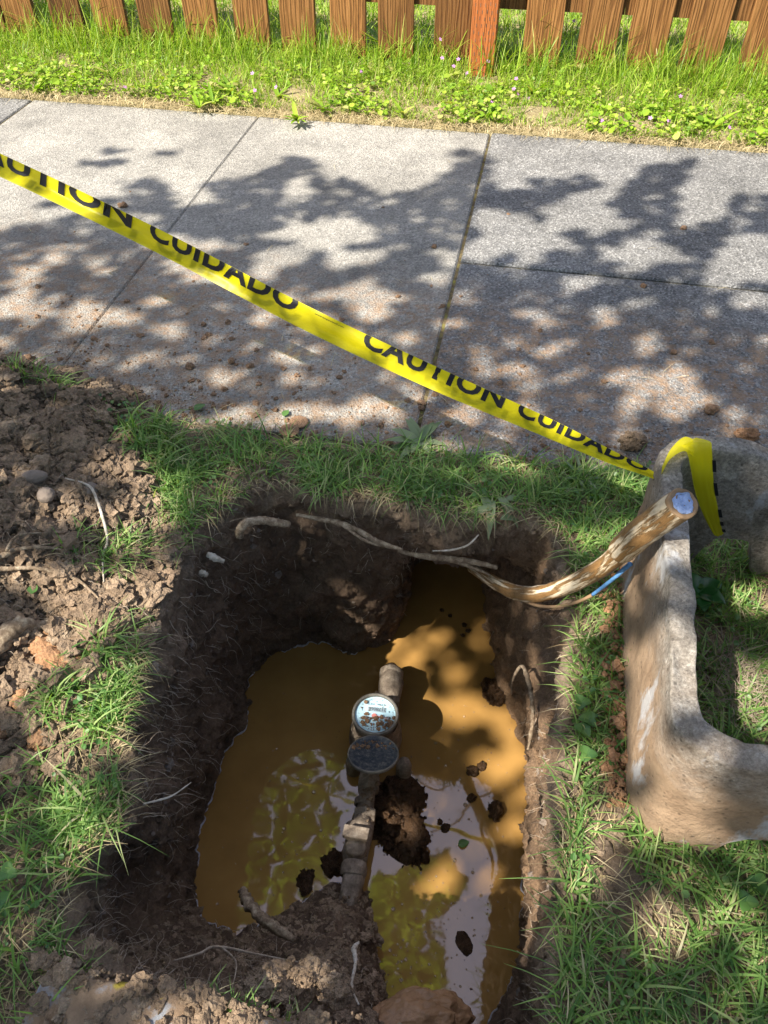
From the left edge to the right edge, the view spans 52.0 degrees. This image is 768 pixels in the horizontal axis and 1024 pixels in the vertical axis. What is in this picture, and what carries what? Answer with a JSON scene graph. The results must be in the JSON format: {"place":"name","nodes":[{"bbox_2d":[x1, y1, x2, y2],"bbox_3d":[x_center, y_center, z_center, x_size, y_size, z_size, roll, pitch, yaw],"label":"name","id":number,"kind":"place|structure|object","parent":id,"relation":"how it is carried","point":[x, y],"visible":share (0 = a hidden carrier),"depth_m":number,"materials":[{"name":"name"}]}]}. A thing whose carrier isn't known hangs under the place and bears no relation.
{"place":"outdoors","nodes":[
{"label":"outdoors","id":0,"kind":"place"},
{"bbox_2d":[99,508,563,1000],"bbox_3d":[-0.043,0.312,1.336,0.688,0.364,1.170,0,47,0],"label":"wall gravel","id":1,"kind":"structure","parent":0,"point":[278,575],"depth_m":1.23,"materials":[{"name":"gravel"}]},
{"bbox_2d":[194,560,526,1023],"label":"water","id":2,"kind":"structure","parent":0,"point":[423,644],"depth_m":1.54,"materials":[{"name":"liquid"}]},
{"bbox_2d":[296,868,314,895],"bbox_3d":[-0.143,0.672,1.428,0.037,0.034,0.050,0,47,0],"label":"mud lump","id":3,"kind":"object","parent":2,"relation":"on","point":[304,879],"visible":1,"depth_m":1.42,"materials":[{"name":"soil"}]},
{"bbox_2d":[320,848,342,877],"bbox_3d":[-0.092,0.648,1.451,0.052,0.040,0.053,0,47,0],"label":"mud lump","id":4,"kind":"object","parent":2,"relation":"on","point":[331,861],"visible":0.81,"depth_m":1.44,"materials":[{"name":"soil"}]},
{"bbox_2d":[196,663,519,991],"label":"foam bubbles","id":5,"kind":"object","parent":2,"relation":"on","point":[454,860],"visible":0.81,"depth_m":1.45,"materials":[{"name":"beige"}]},
{"bbox_2d":[195,641,524,1023],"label":"waterline scum","id":6,"kind":"object","parent":2,"relation":"on","point":[203,822],"visible":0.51,"depth_m":1.50,"materials":[{"name":"liquid"}]},
{"bbox_2d":[206,654,514,1004],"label":"water specks","id":7,"kind":"object","parent":2,"relation":"on","point":[433,880],"visible":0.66,"depth_m":1.46,"materials":[{"name":"soil"}]},
{"bbox_2d":[339,662,411,905],"bbox_3d":[-0.015,0.494,1.494,0.138,0.193,0.512,0,47,0],"label":"water meter","id":8,"kind":"object","parent":2,"relation":"in","point":[368,766],"visible":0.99,"depth_m":1.46,"materials":[{"name":"gold metal"}]},
{"bbox_2d":[340,691,379,900],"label":"pipe dirt","id":9,"kind":"structure","parent":8,"relation":"on","point":[370,799],"depth_m":1.46,"materials":[{"name":"soil"}]},
{"bbox_2d":[352,700,394,749],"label":"dirt","id":10,"kind":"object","parent":8,"relation":"on","point":[381,722],"visible":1,"depth_m":1.50,"materials":[{"name":"soil"}]},
{"bbox_2d":[372,775,431,870],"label":"mud island","id":11,"kind":"structure","parent":2,"relation":"in","point":[402,834],"depth_m":1.48,"materials":[{"name":"soil"}]},
{"bbox_2d":[455,931,472,955],"bbox_3d":[0.138,0.745,1.361,0.026,0.008,0.043,-22,50,-20],"label":"mud lump","id":12,"kind":"object","parent":2,"relation":"on","point":[464,944],"visible":1,"depth_m":1.36,"materials":[{"name":"soil"}]},
{"bbox_2d":[466,765,478,776],"bbox_3d":[0.177,0.519,1.575,0.027,0.016,0.025,0,47,0],"label":"mud bit","id":13,"kind":"object","parent":2,"relation":"on","point":[472,770],"visible":1,"depth_m":1.57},
{"bbox_2d":[480,677,505,706],"bbox_3d":[0.239,0.384,1.692,0.061,0.053,0.071,0,47,0],"label":"mud clump","id":14,"kind":"object","parent":2,"relation":"in","point":[493,694],"visible":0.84,"depth_m":1.67,"materials":[{"name":"soil"}]},
{"bbox_2d":[488,799,503,822],"bbox_3d":[0.214,0.575,1.513,0.032,0.036,0.046,0,47,0],"label":"mud lump","id":15,"kind":"object","parent":2,"relation":"on","point":[496,809],"visible":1,"depth_m":1.50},
{"bbox_2d":[0,98,767,476],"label":"sidewalk","id":16,"kind":"structure","parent":0,"point":[288,198],"depth_m":1.94,"materials":[{"name":"concrete"}]},
{"bbox_2d":[284,100,308,123],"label":"verge weed","id":17,"kind":"object","parent":16,"relation":"on","point":[295,117],"visible":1,"depth_m":2.57,"materials":[{"name":"green plant"}]},
{"bbox_2d":[289,415,308,427],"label":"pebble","id":18,"kind":"object","parent":16,"relation":"on","point":[301,422],"visible":0.98,"depth_m":1.54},
{"bbox_2d":[0,160,761,463],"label":"sidewalk crumbs","id":19,"kind":"object","parent":16,"relation":"on","point":[421,406],"visible":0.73,"depth_m":1.61,"materials":[{"name":"soil"}]},
{"bbox_2d":[0,102,767,426],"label":"joint filler","id":20,"kind":"object","parent":16,"relation":"in","point":[450,297],"visible":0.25,"depth_m":1.93,"materials":[{"name":"concrete"}]},
{"bbox_2d":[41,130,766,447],"bbox_3d":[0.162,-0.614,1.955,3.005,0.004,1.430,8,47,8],"label":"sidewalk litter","id":21,"kind":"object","parent":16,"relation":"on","point":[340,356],"visible":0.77,"depth_m":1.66,"materials":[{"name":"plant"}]},
{"bbox_2d":[386,417,443,459],"bbox_3d":[0.061,-0.142,1.495,0.117,0.024,0.121,0,47,0],"label":"broadleaf weed","id":22,"kind":"object","parent":16,"relation":"on","point":[416,430],"visible":0.92,"depth_m":1.50,"materials":[{"name":"green plant"}]},
{"bbox_2d":[617,430,647,451],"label":"sod clump","id":23,"kind":"object","parent":16,"relation":"on","point":[628,440],"visible":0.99,"depth_m":1.47,"materials":[{"name":"soil"}]},
{"bbox_2d":[704,404,719,414],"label":"dirt clod","id":24,"kind":"object","parent":16,"relation":"on","point":[712,409],"visible":1,"depth_m":1.56,"materials":[{"name":"soil"}]},
{"bbox_2d":[733,427,760,441],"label":"dirt clod","id":25,"kind":"object","parent":16,"relation":"on","point":[751,434],"visible":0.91,"depth_m":1.50,"materials":[{"name":"brown soil"}]},
{"bbox_2d":[0,377,767,1023],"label":"ground","id":26,"kind":"structure","parent":0,"point":[508,611],"depth_m":1.35,"materials":[{"name":"soil"}]},
{"bbox_2d":[0,891,11,910],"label":"clover sprig","id":27,"kind":"object","parent":26,"relation":"on","point":[3,896],"visible":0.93,"depth_m":0.92,"materials":[{"name":"green plant"}]},
{"bbox_2d":[0,861,17,880],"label":"clover sprig","id":28,"kind":"object","parent":26,"relation":"on","point":[5,873],"visible":1,"depth_m":0.94,"materials":[{"name":"green plant"}]},
{"bbox_2d":[34,646,84,689],"bbox_3d":[-0.481,0.237,1.136,0.110,0.063,0.079,0,47,0],"label":"clay clod","id":29,"kind":"object","parent":26,"relation":"on","point":[47,653],"visible":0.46,"depth_m":1.13,"materials":[{"name":"soil"}]},
{"bbox_2d":[0,351,187,800],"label":"loose soil","id":30,"kind":"structure","parent":26,"relation":"on","point":[44,432],"depth_m":1.25,"materials":[{"name":"soil"}]},
{"bbox_2d":[0,409,25,439],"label":"dirt clod","id":31,"kind":"object","parent":30,"relation":"on","point":[12,422],"visible":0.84,"depth_m":1.38,"materials":[{"name":"soil"}]},
{"bbox_2d":[7,688,26,708],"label":"clay clod","id":32,"kind":"object","parent":30,"relation":"on","point":[20,692],"visible":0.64,"depth_m":1.09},
{"bbox_2d":[5,537,38,563],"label":"dirt clod","id":33,"kind":"object","parent":30,"relation":"on","point":[11,558],"visible":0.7,"depth_m":1.21,"materials":[{"name":"soil"}]},
{"bbox_2d":[21,470,47,484],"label":"river stone","id":34,"kind":"object","parent":30,"relation":"on","point":[36,477],"visible":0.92,"depth_m":1.30,"materials":[{"name":"stone"}]},
{"bbox_2d":[0,613,72,653],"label":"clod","id":35,"kind":"object","parent":30,"relation":"on","point":[15,627],"visible":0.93,"depth_m":1.13,"materials":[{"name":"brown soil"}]},
{"bbox_2d":[26,724,49,751],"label":"clay clod","id":36,"kind":"object","parent":30,"relation":"on","point":[34,738],"visible":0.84,"depth_m":1.06,"materials":[{"name":"soil"}]},
{"bbox_2d":[36,487,54,502],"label":"river stone","id":37,"kind":"object","parent":30,"relation":"on","point":[45,495],"visible":1,"depth_m":1.29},
{"bbox_2d":[26,631,71,658],"bbox_3d":[-0.491,0.201,1.161,0.078,0.047,0.072,-29,53,-24],"label":"clay clod","id":38,"kind":"object","parent":30,"relation":"on","point":[37,644],"visible":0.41,"depth_m":1.14,"materials":[{"name":"soil"}]},
{"bbox_2d":[42,479,61,487],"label":"dirt clod","id":39,"kind":"object","parent":30,"relation":"on","point":[47,482],"visible":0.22,"depth_m":1.33,"materials":[{"name":"soil"}]},
{"bbox_2d":[0,532,106,606],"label":"split root","id":40,"kind":"object","parent":30,"relation":"on","point":[8,552],"visible":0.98,"depth_m":1.20,"materials":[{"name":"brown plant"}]},
{"bbox_2d":[44,396,64,407],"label":"dirt clod","id":41,"kind":"object","parent":30,"relation":"on","point":[48,402],"visible":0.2,"depth_m":1.47,"materials":[{"name":"soil"}]},
{"bbox_2d":[41,539,70,562],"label":"dirt clod","id":42,"kind":"object","parent":30,"relation":"on","point":[50,557],"visible":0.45,"depth_m":1.23,"materials":[{"name":"soil"}]},
{"bbox_2d":[50,420,93,455],"bbox_3d":[-0.570,-0.125,1.413,0.092,0.057,0.104,-27,52,-24],"label":"dirt clod","id":43,"kind":"object","parent":30,"relation":"on","point":[74,439],"visible":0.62,"depth_m":1.39,"materials":[{"name":"soil"}]},
{"bbox_2d":[56,365,87,376],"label":"dirt clod","id":44,"kind":"object","parent":30,"relation":"on","point":[76,368],"visible":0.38,"depth_m":1.60,"materials":[{"name":"soil"}]},
{"bbox_2d":[66,618,85,629],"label":"dirt clod","id":45,"kind":"object","parent":30,"relation":"on","point":[74,623],"visible":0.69,"depth_m":1.17,"materials":[{"name":"soil"}]},
{"bbox_2d":[65,478,108,581],"bbox_3d":[-0.469,0.020,1.278,0.038,0.047,0.214,-21,50,-19],"label":"curling root","id":46,"kind":"object","parent":30,"relation":"on","point":[99,508],"visible":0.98,"depth_m":1.30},
{"bbox_2d":[85,482,97,494],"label":"river stone","id":47,"kind":"object","parent":30,"relation":"on","point":[92,484],"visible":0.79,"depth_m":1.33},
{"bbox_2d":[118,519,146,540],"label":"dirt clod","id":48,"kind":"object","parent":30,"relation":"on","point":[134,527],"visible":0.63,"depth_m":1.32,"materials":[{"name":"soil"}]},
{"bbox_2d":[80,399,117,425],"bbox_3d":[-0.551,-0.180,1.491,0.097,0.059,0.098,0,47,0],"label":"dirt clod","id":49,"kind":"object","parent":26,"relation":"on","point":[102,413],"visible":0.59,"depth_m":1.47,"materials":[{"name":"soil"}]},
{"bbox_2d":[22,968,292,1023],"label":"buried concrete slab","id":50,"kind":"structure","parent":26,"relation":"on","point":[95,997],"depth_m":0.84,"materials":[{"name":"concrete"}]},
{"bbox_2d":[143,782,190,803],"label":"rim root","id":51,"kind":"object","parent":26,"relation":"on","point":[157,800],"visible":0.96,"depth_m":1.06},
{"bbox_2d":[9,949,401,1023],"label":"slab soil","id":52,"kind":"structure","parent":26,"relation":"on","point":[142,989],"depth_m":0.85,"materials":[{"name":"soil"}]},
{"bbox_2d":[206,552,224,562],"bbox_3d":[-0.293,0.080,1.367,0.032,0.024,0.014,6,47,6],"label":"root stub","id":53,"kind":"object","parent":26,"relation":"on","point":[213,557],"visible":1,"depth_m":1.36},
{"bbox_2d":[82,882,388,1023],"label":"bank soil","id":54,"kind":"structure","parent":26,"relation":"on","point":[344,1016],"depth_m":1.17,"materials":[{"name":"soil"}]},
{"bbox_2d":[173,945,297,990],"bbox_3d":[-0.177,0.595,1.013,0.167,0.111,0.057,0,47,0],"label":"root","id":55,"kind":"object","parent":54,"relation":"on","point":[224,948],"depth_m":1.01,"materials":[{"name":"plant"}]},
{"bbox_2d":[238,886,296,942],"bbox_3d":[-0.176,0.594,1.154,0.128,0.062,0.025,34,55,28],"label":"broken root","id":56,"kind":"object","parent":54,"relation":"on","point":[265,920],"visible":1,"depth_m":1.15,"materials":[{"name":"brown plant"}]},
{"bbox_2d":[237,955,299,1010],"bbox_3d":[-0.127,0.557,0.932,0.092,0.048,0.055,0,47,0],"label":"dirt clod","id":57,"kind":"object","parent":54,"relation":"on","point":[274,970],"visible":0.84,"depth_m":0.92,"materials":[{"name":"soil"}]},
{"bbox_2d":[242,969,268,1006],"bbox_3d":[-0.147,0.563,0.927,0.034,0.029,0.047,-22,50,-19],"label":"dirt clod","id":58,"kind":"object","parent":57,"relation":"on","point":[252,972],"visible":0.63,"depth_m":0.92,"materials":[{"name":"soil"}]},
{"bbox_2d":[286,950,331,1010],"bbox_3d":[-0.093,0.555,0.932,0.044,0.038,0.068,27,52,24],"label":"dirt clod","id":59,"kind":"object","parent":54,"relation":"on","point":[308,971],"visible":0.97,"depth_m":0.92,"materials":[{"name":"soil"}]},
{"bbox_2d":[314,970,355,1011],"bbox_3d":[-0.059,0.563,0.926,0.053,0.037,0.043,0,47,0],"label":"dirt clod","id":60,"kind":"object","parent":54,"relation":"on","point":[335,991],"visible":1,"depth_m":0.92,"materials":[{"name":"soil"}]},
{"bbox_2d":[235,516,290,538],"bbox_3d":[-0.216,0.021,1.391,0.100,0.036,0.023,-11,48,-11],"label":"cut root","id":61,"kind":"object","parent":26,"relation":"on","point":[244,524],"visible":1,"depth_m":1.38,"materials":[{"name":"brown plant"}]},
{"bbox_2d":[279,424,298,436],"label":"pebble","id":62,"kind":"object","parent":26,"relation":"on","point":[295,430],"visible":0.97,"depth_m":1.51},
{"bbox_2d":[9,453,621,1023],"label":"lip grass","id":63,"kind":"structure","parent":26,"relation":"on","point":[44,939],"depth_m":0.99,"materials":[{"name":"plant"}]},
{"bbox_2d":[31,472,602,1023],"bbox_3d":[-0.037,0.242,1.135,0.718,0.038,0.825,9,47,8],"label":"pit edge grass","id":64,"kind":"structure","parent":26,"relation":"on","point":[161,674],"depth_m":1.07,"materials":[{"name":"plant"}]},
{"bbox_2d":[79,491,567,1023],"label":"fine roots","id":65,"kind":"object","parent":26,"relation":"on","point":[217,769],"visible":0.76,"depth_m":1.20,"materials":[{"name":"plant"}]},
{"bbox_2d":[0,349,652,911],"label":"tufted grass","id":66,"kind":"structure","parent":26,"relation":"on","point":[182,493],"depth_m":1.13,"materials":[{"name":"plant"}]},
{"bbox_2d":[296,513,402,550],"bbox_3d":[-0.062,0.035,1.399,0.203,0.028,0.020,17,49,16],"label":"long root","id":67,"kind":"object","parent":26,"relation":"on","point":[369,539],"visible":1,"depth_m":1.39,"materials":[{"name":"brown plant"}]},
{"bbox_2d":[350,941,359,1004],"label":"bank twig","id":68,"kind":"object","parent":26,"relation":"on","point":[354,950],"visible":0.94,"depth_m":1.02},
{"bbox_2d":[0,361,767,1023],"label":"lawn grass","id":69,"kind":"structure","parent":26,"relation":"on","point":[648,847],"depth_m":1.06,"materials":[{"name":"plant"}]},
{"bbox_2d":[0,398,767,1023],"bbox_3d":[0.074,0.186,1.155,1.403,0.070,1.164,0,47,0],"label":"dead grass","id":70,"kind":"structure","parent":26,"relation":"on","point":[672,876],"depth_m":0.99,"materials":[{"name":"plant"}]},
{"bbox_2d":[0,393,767,1023],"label":"clover leaves","id":71,"kind":"object","parent":26,"relation":"on","point":[572,857],"visible":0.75,"depth_m":1.09,"materials":[{"name":"green plant"}]},
{"bbox_2d":[0,408,767,1023],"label":"turf crumbs","id":72,"kind":"object","parent":26,"relation":"on","point":[602,854],"visible":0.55,"depth_m":0.98,"materials":[{"name":"soil"}]},
{"bbox_2d":[0,447,767,740],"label":"loose rootlets","id":73,"kind":"object","parent":26,"relation":"on","point":[146,516],"visible":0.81,"depth_m":1.21,"materials":[{"name":"plant"}]},
{"bbox_2d":[372,986,475,1023],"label":"wet boulder","id":74,"kind":"object","parent":26,"relation":"on","point":[415,1005],"visible":0.88,"depth_m":1.11,"materials":[{"name":"stone"}]},
{"bbox_2d":[397,550,497,575],"bbox_3d":[0.112,0.086,1.409,0.184,0.025,0.020,11,47,10],"label":"crossing root","id":75,"kind":"object","parent":26,"relation":"on","point":[466,562],"visible":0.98,"depth_m":1.40,"materials":[{"name":"brown plant"}]},
{"bbox_2d":[433,534,478,551],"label":"twig root","id":76,"kind":"object","parent":26,"relation":"on","point":[471,542],"visible":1,"depth_m":1.35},
{"bbox_2d":[460,491,522,539],"bbox_3d":[0.192,0.007,1.372,0.118,0.037,0.086,8,47,8],"label":"hanging weed","id":77,"kind":"object","parent":26,"relation":"on","point":[483,507],"visible":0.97,"depth_m":1.37,"materials":[{"name":"green plant"}]},
{"bbox_2d":[510,665,535,749],"bbox_3d":[0.237,0.332,1.322,0.020,0.106,0.135,-3,47,-3],"label":"mud root","id":78,"kind":"object","parent":26,"relation":"attached to","point":[530,691],"visible":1,"depth_m":1.30,"materials":[{"name":"brown plant"}]},
{"bbox_2d":[563,453,599,493],"bbox_3d":[0.357,-0.067,1.425,0.073,0.031,0.105,0,47,0],"label":"dandelion","id":79,"kind":"object","parent":26,"relation":"on","point":[579,464],"visible":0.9,"depth_m":1.43,"materials":[{"name":"green plant"}]},
{"bbox_2d":[467,488,697,602],"bbox_3d":[0.262,0.051,1.214,0.051,0.525,0.391,-24,51,-21],"label":"cut tree root","id":80,"kind":"object","parent":26,"relation":"on","point":[653,523],"visible":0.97,"depth_m":1.05,"materials":[{"name":"wood"}]},
{"bbox_2d":[525,562,632,608],"bbox_3d":[0.280,0.114,1.233,0.027,0.238,0.180,-36,56,-29],"label":"thin wire","id":81,"kind":"object","parent":80,"relation":"attached to","point":[623,569],"visible":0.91,"depth_m":1.19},
{"bbox_2d":[574,721,590,736],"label":"clover sprig","id":82,"kind":"object","parent":26,"relation":"on","point":[586,731],"visible":0.98,"depth_m":1.07,"materials":[{"name":"green plant"}]},
{"bbox_2d":[574,694,591,709],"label":"clover sprig","id":83,"kind":"object","parent":26,"relation":"on","point":[584,702],"visible":1,"depth_m":1.09,"materials":[{"name":"green plant"}]},
{"bbox_2d":[579,710,595,726],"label":"clover sprig","id":84,"kind":"object","parent":26,"relation":"on","point":[589,720],"visible":0.96,"depth_m":1.08,"materials":[{"name":"green plant"}]},
{"bbox_2d":[580,745,597,761],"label":"clover sprig","id":85,"kind":"object","parent":26,"relation":"on","point":[586,751],"visible":1,"depth_m":1.04,"materials":[{"name":"green plant"}]},
{"bbox_2d":[596,566,629,807],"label":"box soil","id":86,"kind":"structure","parent":26,"relation":"on","point":[619,720],"depth_m":1.09,"materials":[{"name":"brown soil"}]},
{"bbox_2d":[619,436,767,850],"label":"concrete meter box","id":87,"kind":"object","parent":26,"relation":"on","point":[693,776],"visible":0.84,"depth_m":0.96,"materials":[{"name":"concrete"}]},
{"bbox_2d":[0,154,725,536],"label":"caution tape","id":88,"kind":"object","parent":87,"relation":"attached to","point":[300,314],"visible":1,"depth_m":1.17,"materials":[{"name":"plastic"}]},
{"bbox_2d":[692,572,725,611],"bbox_3d":[0.490,0.127,1.219,0.076,0.012,0.070,16,49,14],"label":"glossy sprig","id":89,"kind":"object","parent":26,"relation":"on","point":[709,592],"visible":0.72,"depth_m":1.22,"materials":[{"name":"green plant"}]},
{"bbox_2d":[696,624,767,742],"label":"grass","id":90,"kind":"structure","parent":26,"relation":"on","point":[737,671],"depth_m":1.12,"materials":[{"name":"plant"}]},
{"bbox_2d":[738,889,758,911],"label":"clover sprig","id":91,"kind":"object","parent":26,"relation":"on","point":[748,902],"visible":0.97,"depth_m":0.92,"materials":[{"name":"green plant"}]},
{"bbox_2d":[746,873,766,894],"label":"clover sprig","id":92,"kind":"object","parent":26,"relation":"on","point":[759,878],"visible":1,"depth_m":0.93,"materials":[{"name":"green plant"}]},
{"bbox_2d":[0,0,767,152],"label":"verge ground","id":93,"kind":"structure","parent":0,"point":[536,111],"depth_m":2.70,"materials":[{"name":"green plant"}]},
{"bbox_2d":[33,75,49,90],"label":"verge weed","id":94,"kind":"object","parent":93,"relation":"on","point":[40,83],"visible":1,"depth_m":2.77,"materials":[{"name":"green plant"}]},
{"bbox_2d":[92,65,127,77],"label":"verge weed","id":95,"kind":"object","parent":93,"relation":"on","point":[110,75],"visible":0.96,"depth_m":2.84,"materials":[{"name":"green plant"}]},
{"bbox_2d":[176,91,212,107],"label":"verge weed","id":96,"kind":"object","parent":93,"relation":"on","point":[197,102],"visible":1,"depth_m":2.65,"materials":[{"name":"green plant"}]},
{"bbox_2d":[196,82,230,103],"bbox_3d":[-0.590,-1.407,2.662,0.111,0.051,0.118,29,53,25],"label":"verge weed","id":97,"kind":"object","parent":93,"relation":"on","point":[210,93],"visible":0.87,"depth_m":2.68,"materials":[{"name":"green plant"}]},
{"bbox_2d":[211,74,237,96],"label":"verge weed","id":98,"kind":"object","parent":93,"relation":"on","point":[226,85],"visible":0.73,"depth_m":2.73,"materials":[{"name":"green plant"}]},
{"bbox_2d":[272,82,292,99],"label":"verge weed","id":99,"kind":"object","parent":93,"relation":"on","point":[278,92],"visible":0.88,"depth_m":2.72,"materials":[{"name":"green plant"}]},
{"bbox_2d":[302,96,333,111],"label":"verge weed","id":100,"kind":"object","parent":93,"relation":"on","point":[317,104],"visible":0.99,"depth_m":2.63,"materials":[{"name":"green plant"}]},
{"bbox_2d":[0,0,767,77],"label":"picket fence","id":101,"kind":"object","parent":93,"relation":"on","point":[476,20],"visible":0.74,"depth_m":2.82,"materials":[{"name":"brown wood"}]},
{"bbox_2d":[0,29,767,145],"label":"verge weeds","id":102,"kind":"object","parent":93,"relation":"on","point":[459,111],"visible":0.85,"depth_m":2.68,"materials":[{"name":"green plant"}]},
{"bbox_2d":[0,0,767,95],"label":"grass","id":103,"kind":"structure","parent":93,"relation":"on","point":[657,67],"depth_m":2.85,"materials":[{"name":"plant"}]},
{"bbox_2d":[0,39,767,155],"bbox_3d":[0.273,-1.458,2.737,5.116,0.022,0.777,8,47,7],"label":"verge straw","id":104,"kind":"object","parent":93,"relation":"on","point":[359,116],"visible":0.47,"depth_m":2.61,"materials":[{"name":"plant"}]},
{"bbox_2d":[360,26,415,48],"bbox_3d":[-0.041,-1.805,2.991,0.226,0.126,0.274,-21,50,-19],"label":"fence weed","id":105,"kind":"object","parent":93,"relation":"on","point":[372,32],"visible":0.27,"depth_m":3.00,"materials":[{"name":"green plant"}]},
{"bbox_2d":[390,97,414,118],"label":"verge weed","id":106,"kind":"object","parent":93,"relation":"on","point":[399,107],"visible":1,"depth_m":2.60,"materials":[{"name":"green plant"}]},
{"bbox_2d":[693,110,740,128],"bbox_3d":[1.050,-1.250,2.512,0.155,0.054,0.104,14,48,13],"label":"verge weed","id":107,"kind":"object","parent":93,"relation":"on","point":[728,116],"visible":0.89,"depth_m":2.51,"materials":[{"name":"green plant"}]},
{"bbox_2d":[33,0,748,74],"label":"back lawn","id":108,"kind":"structure","parent":0,"point":[322,6],"depth_m":3.24,"materials":[{"name":"green plant"}]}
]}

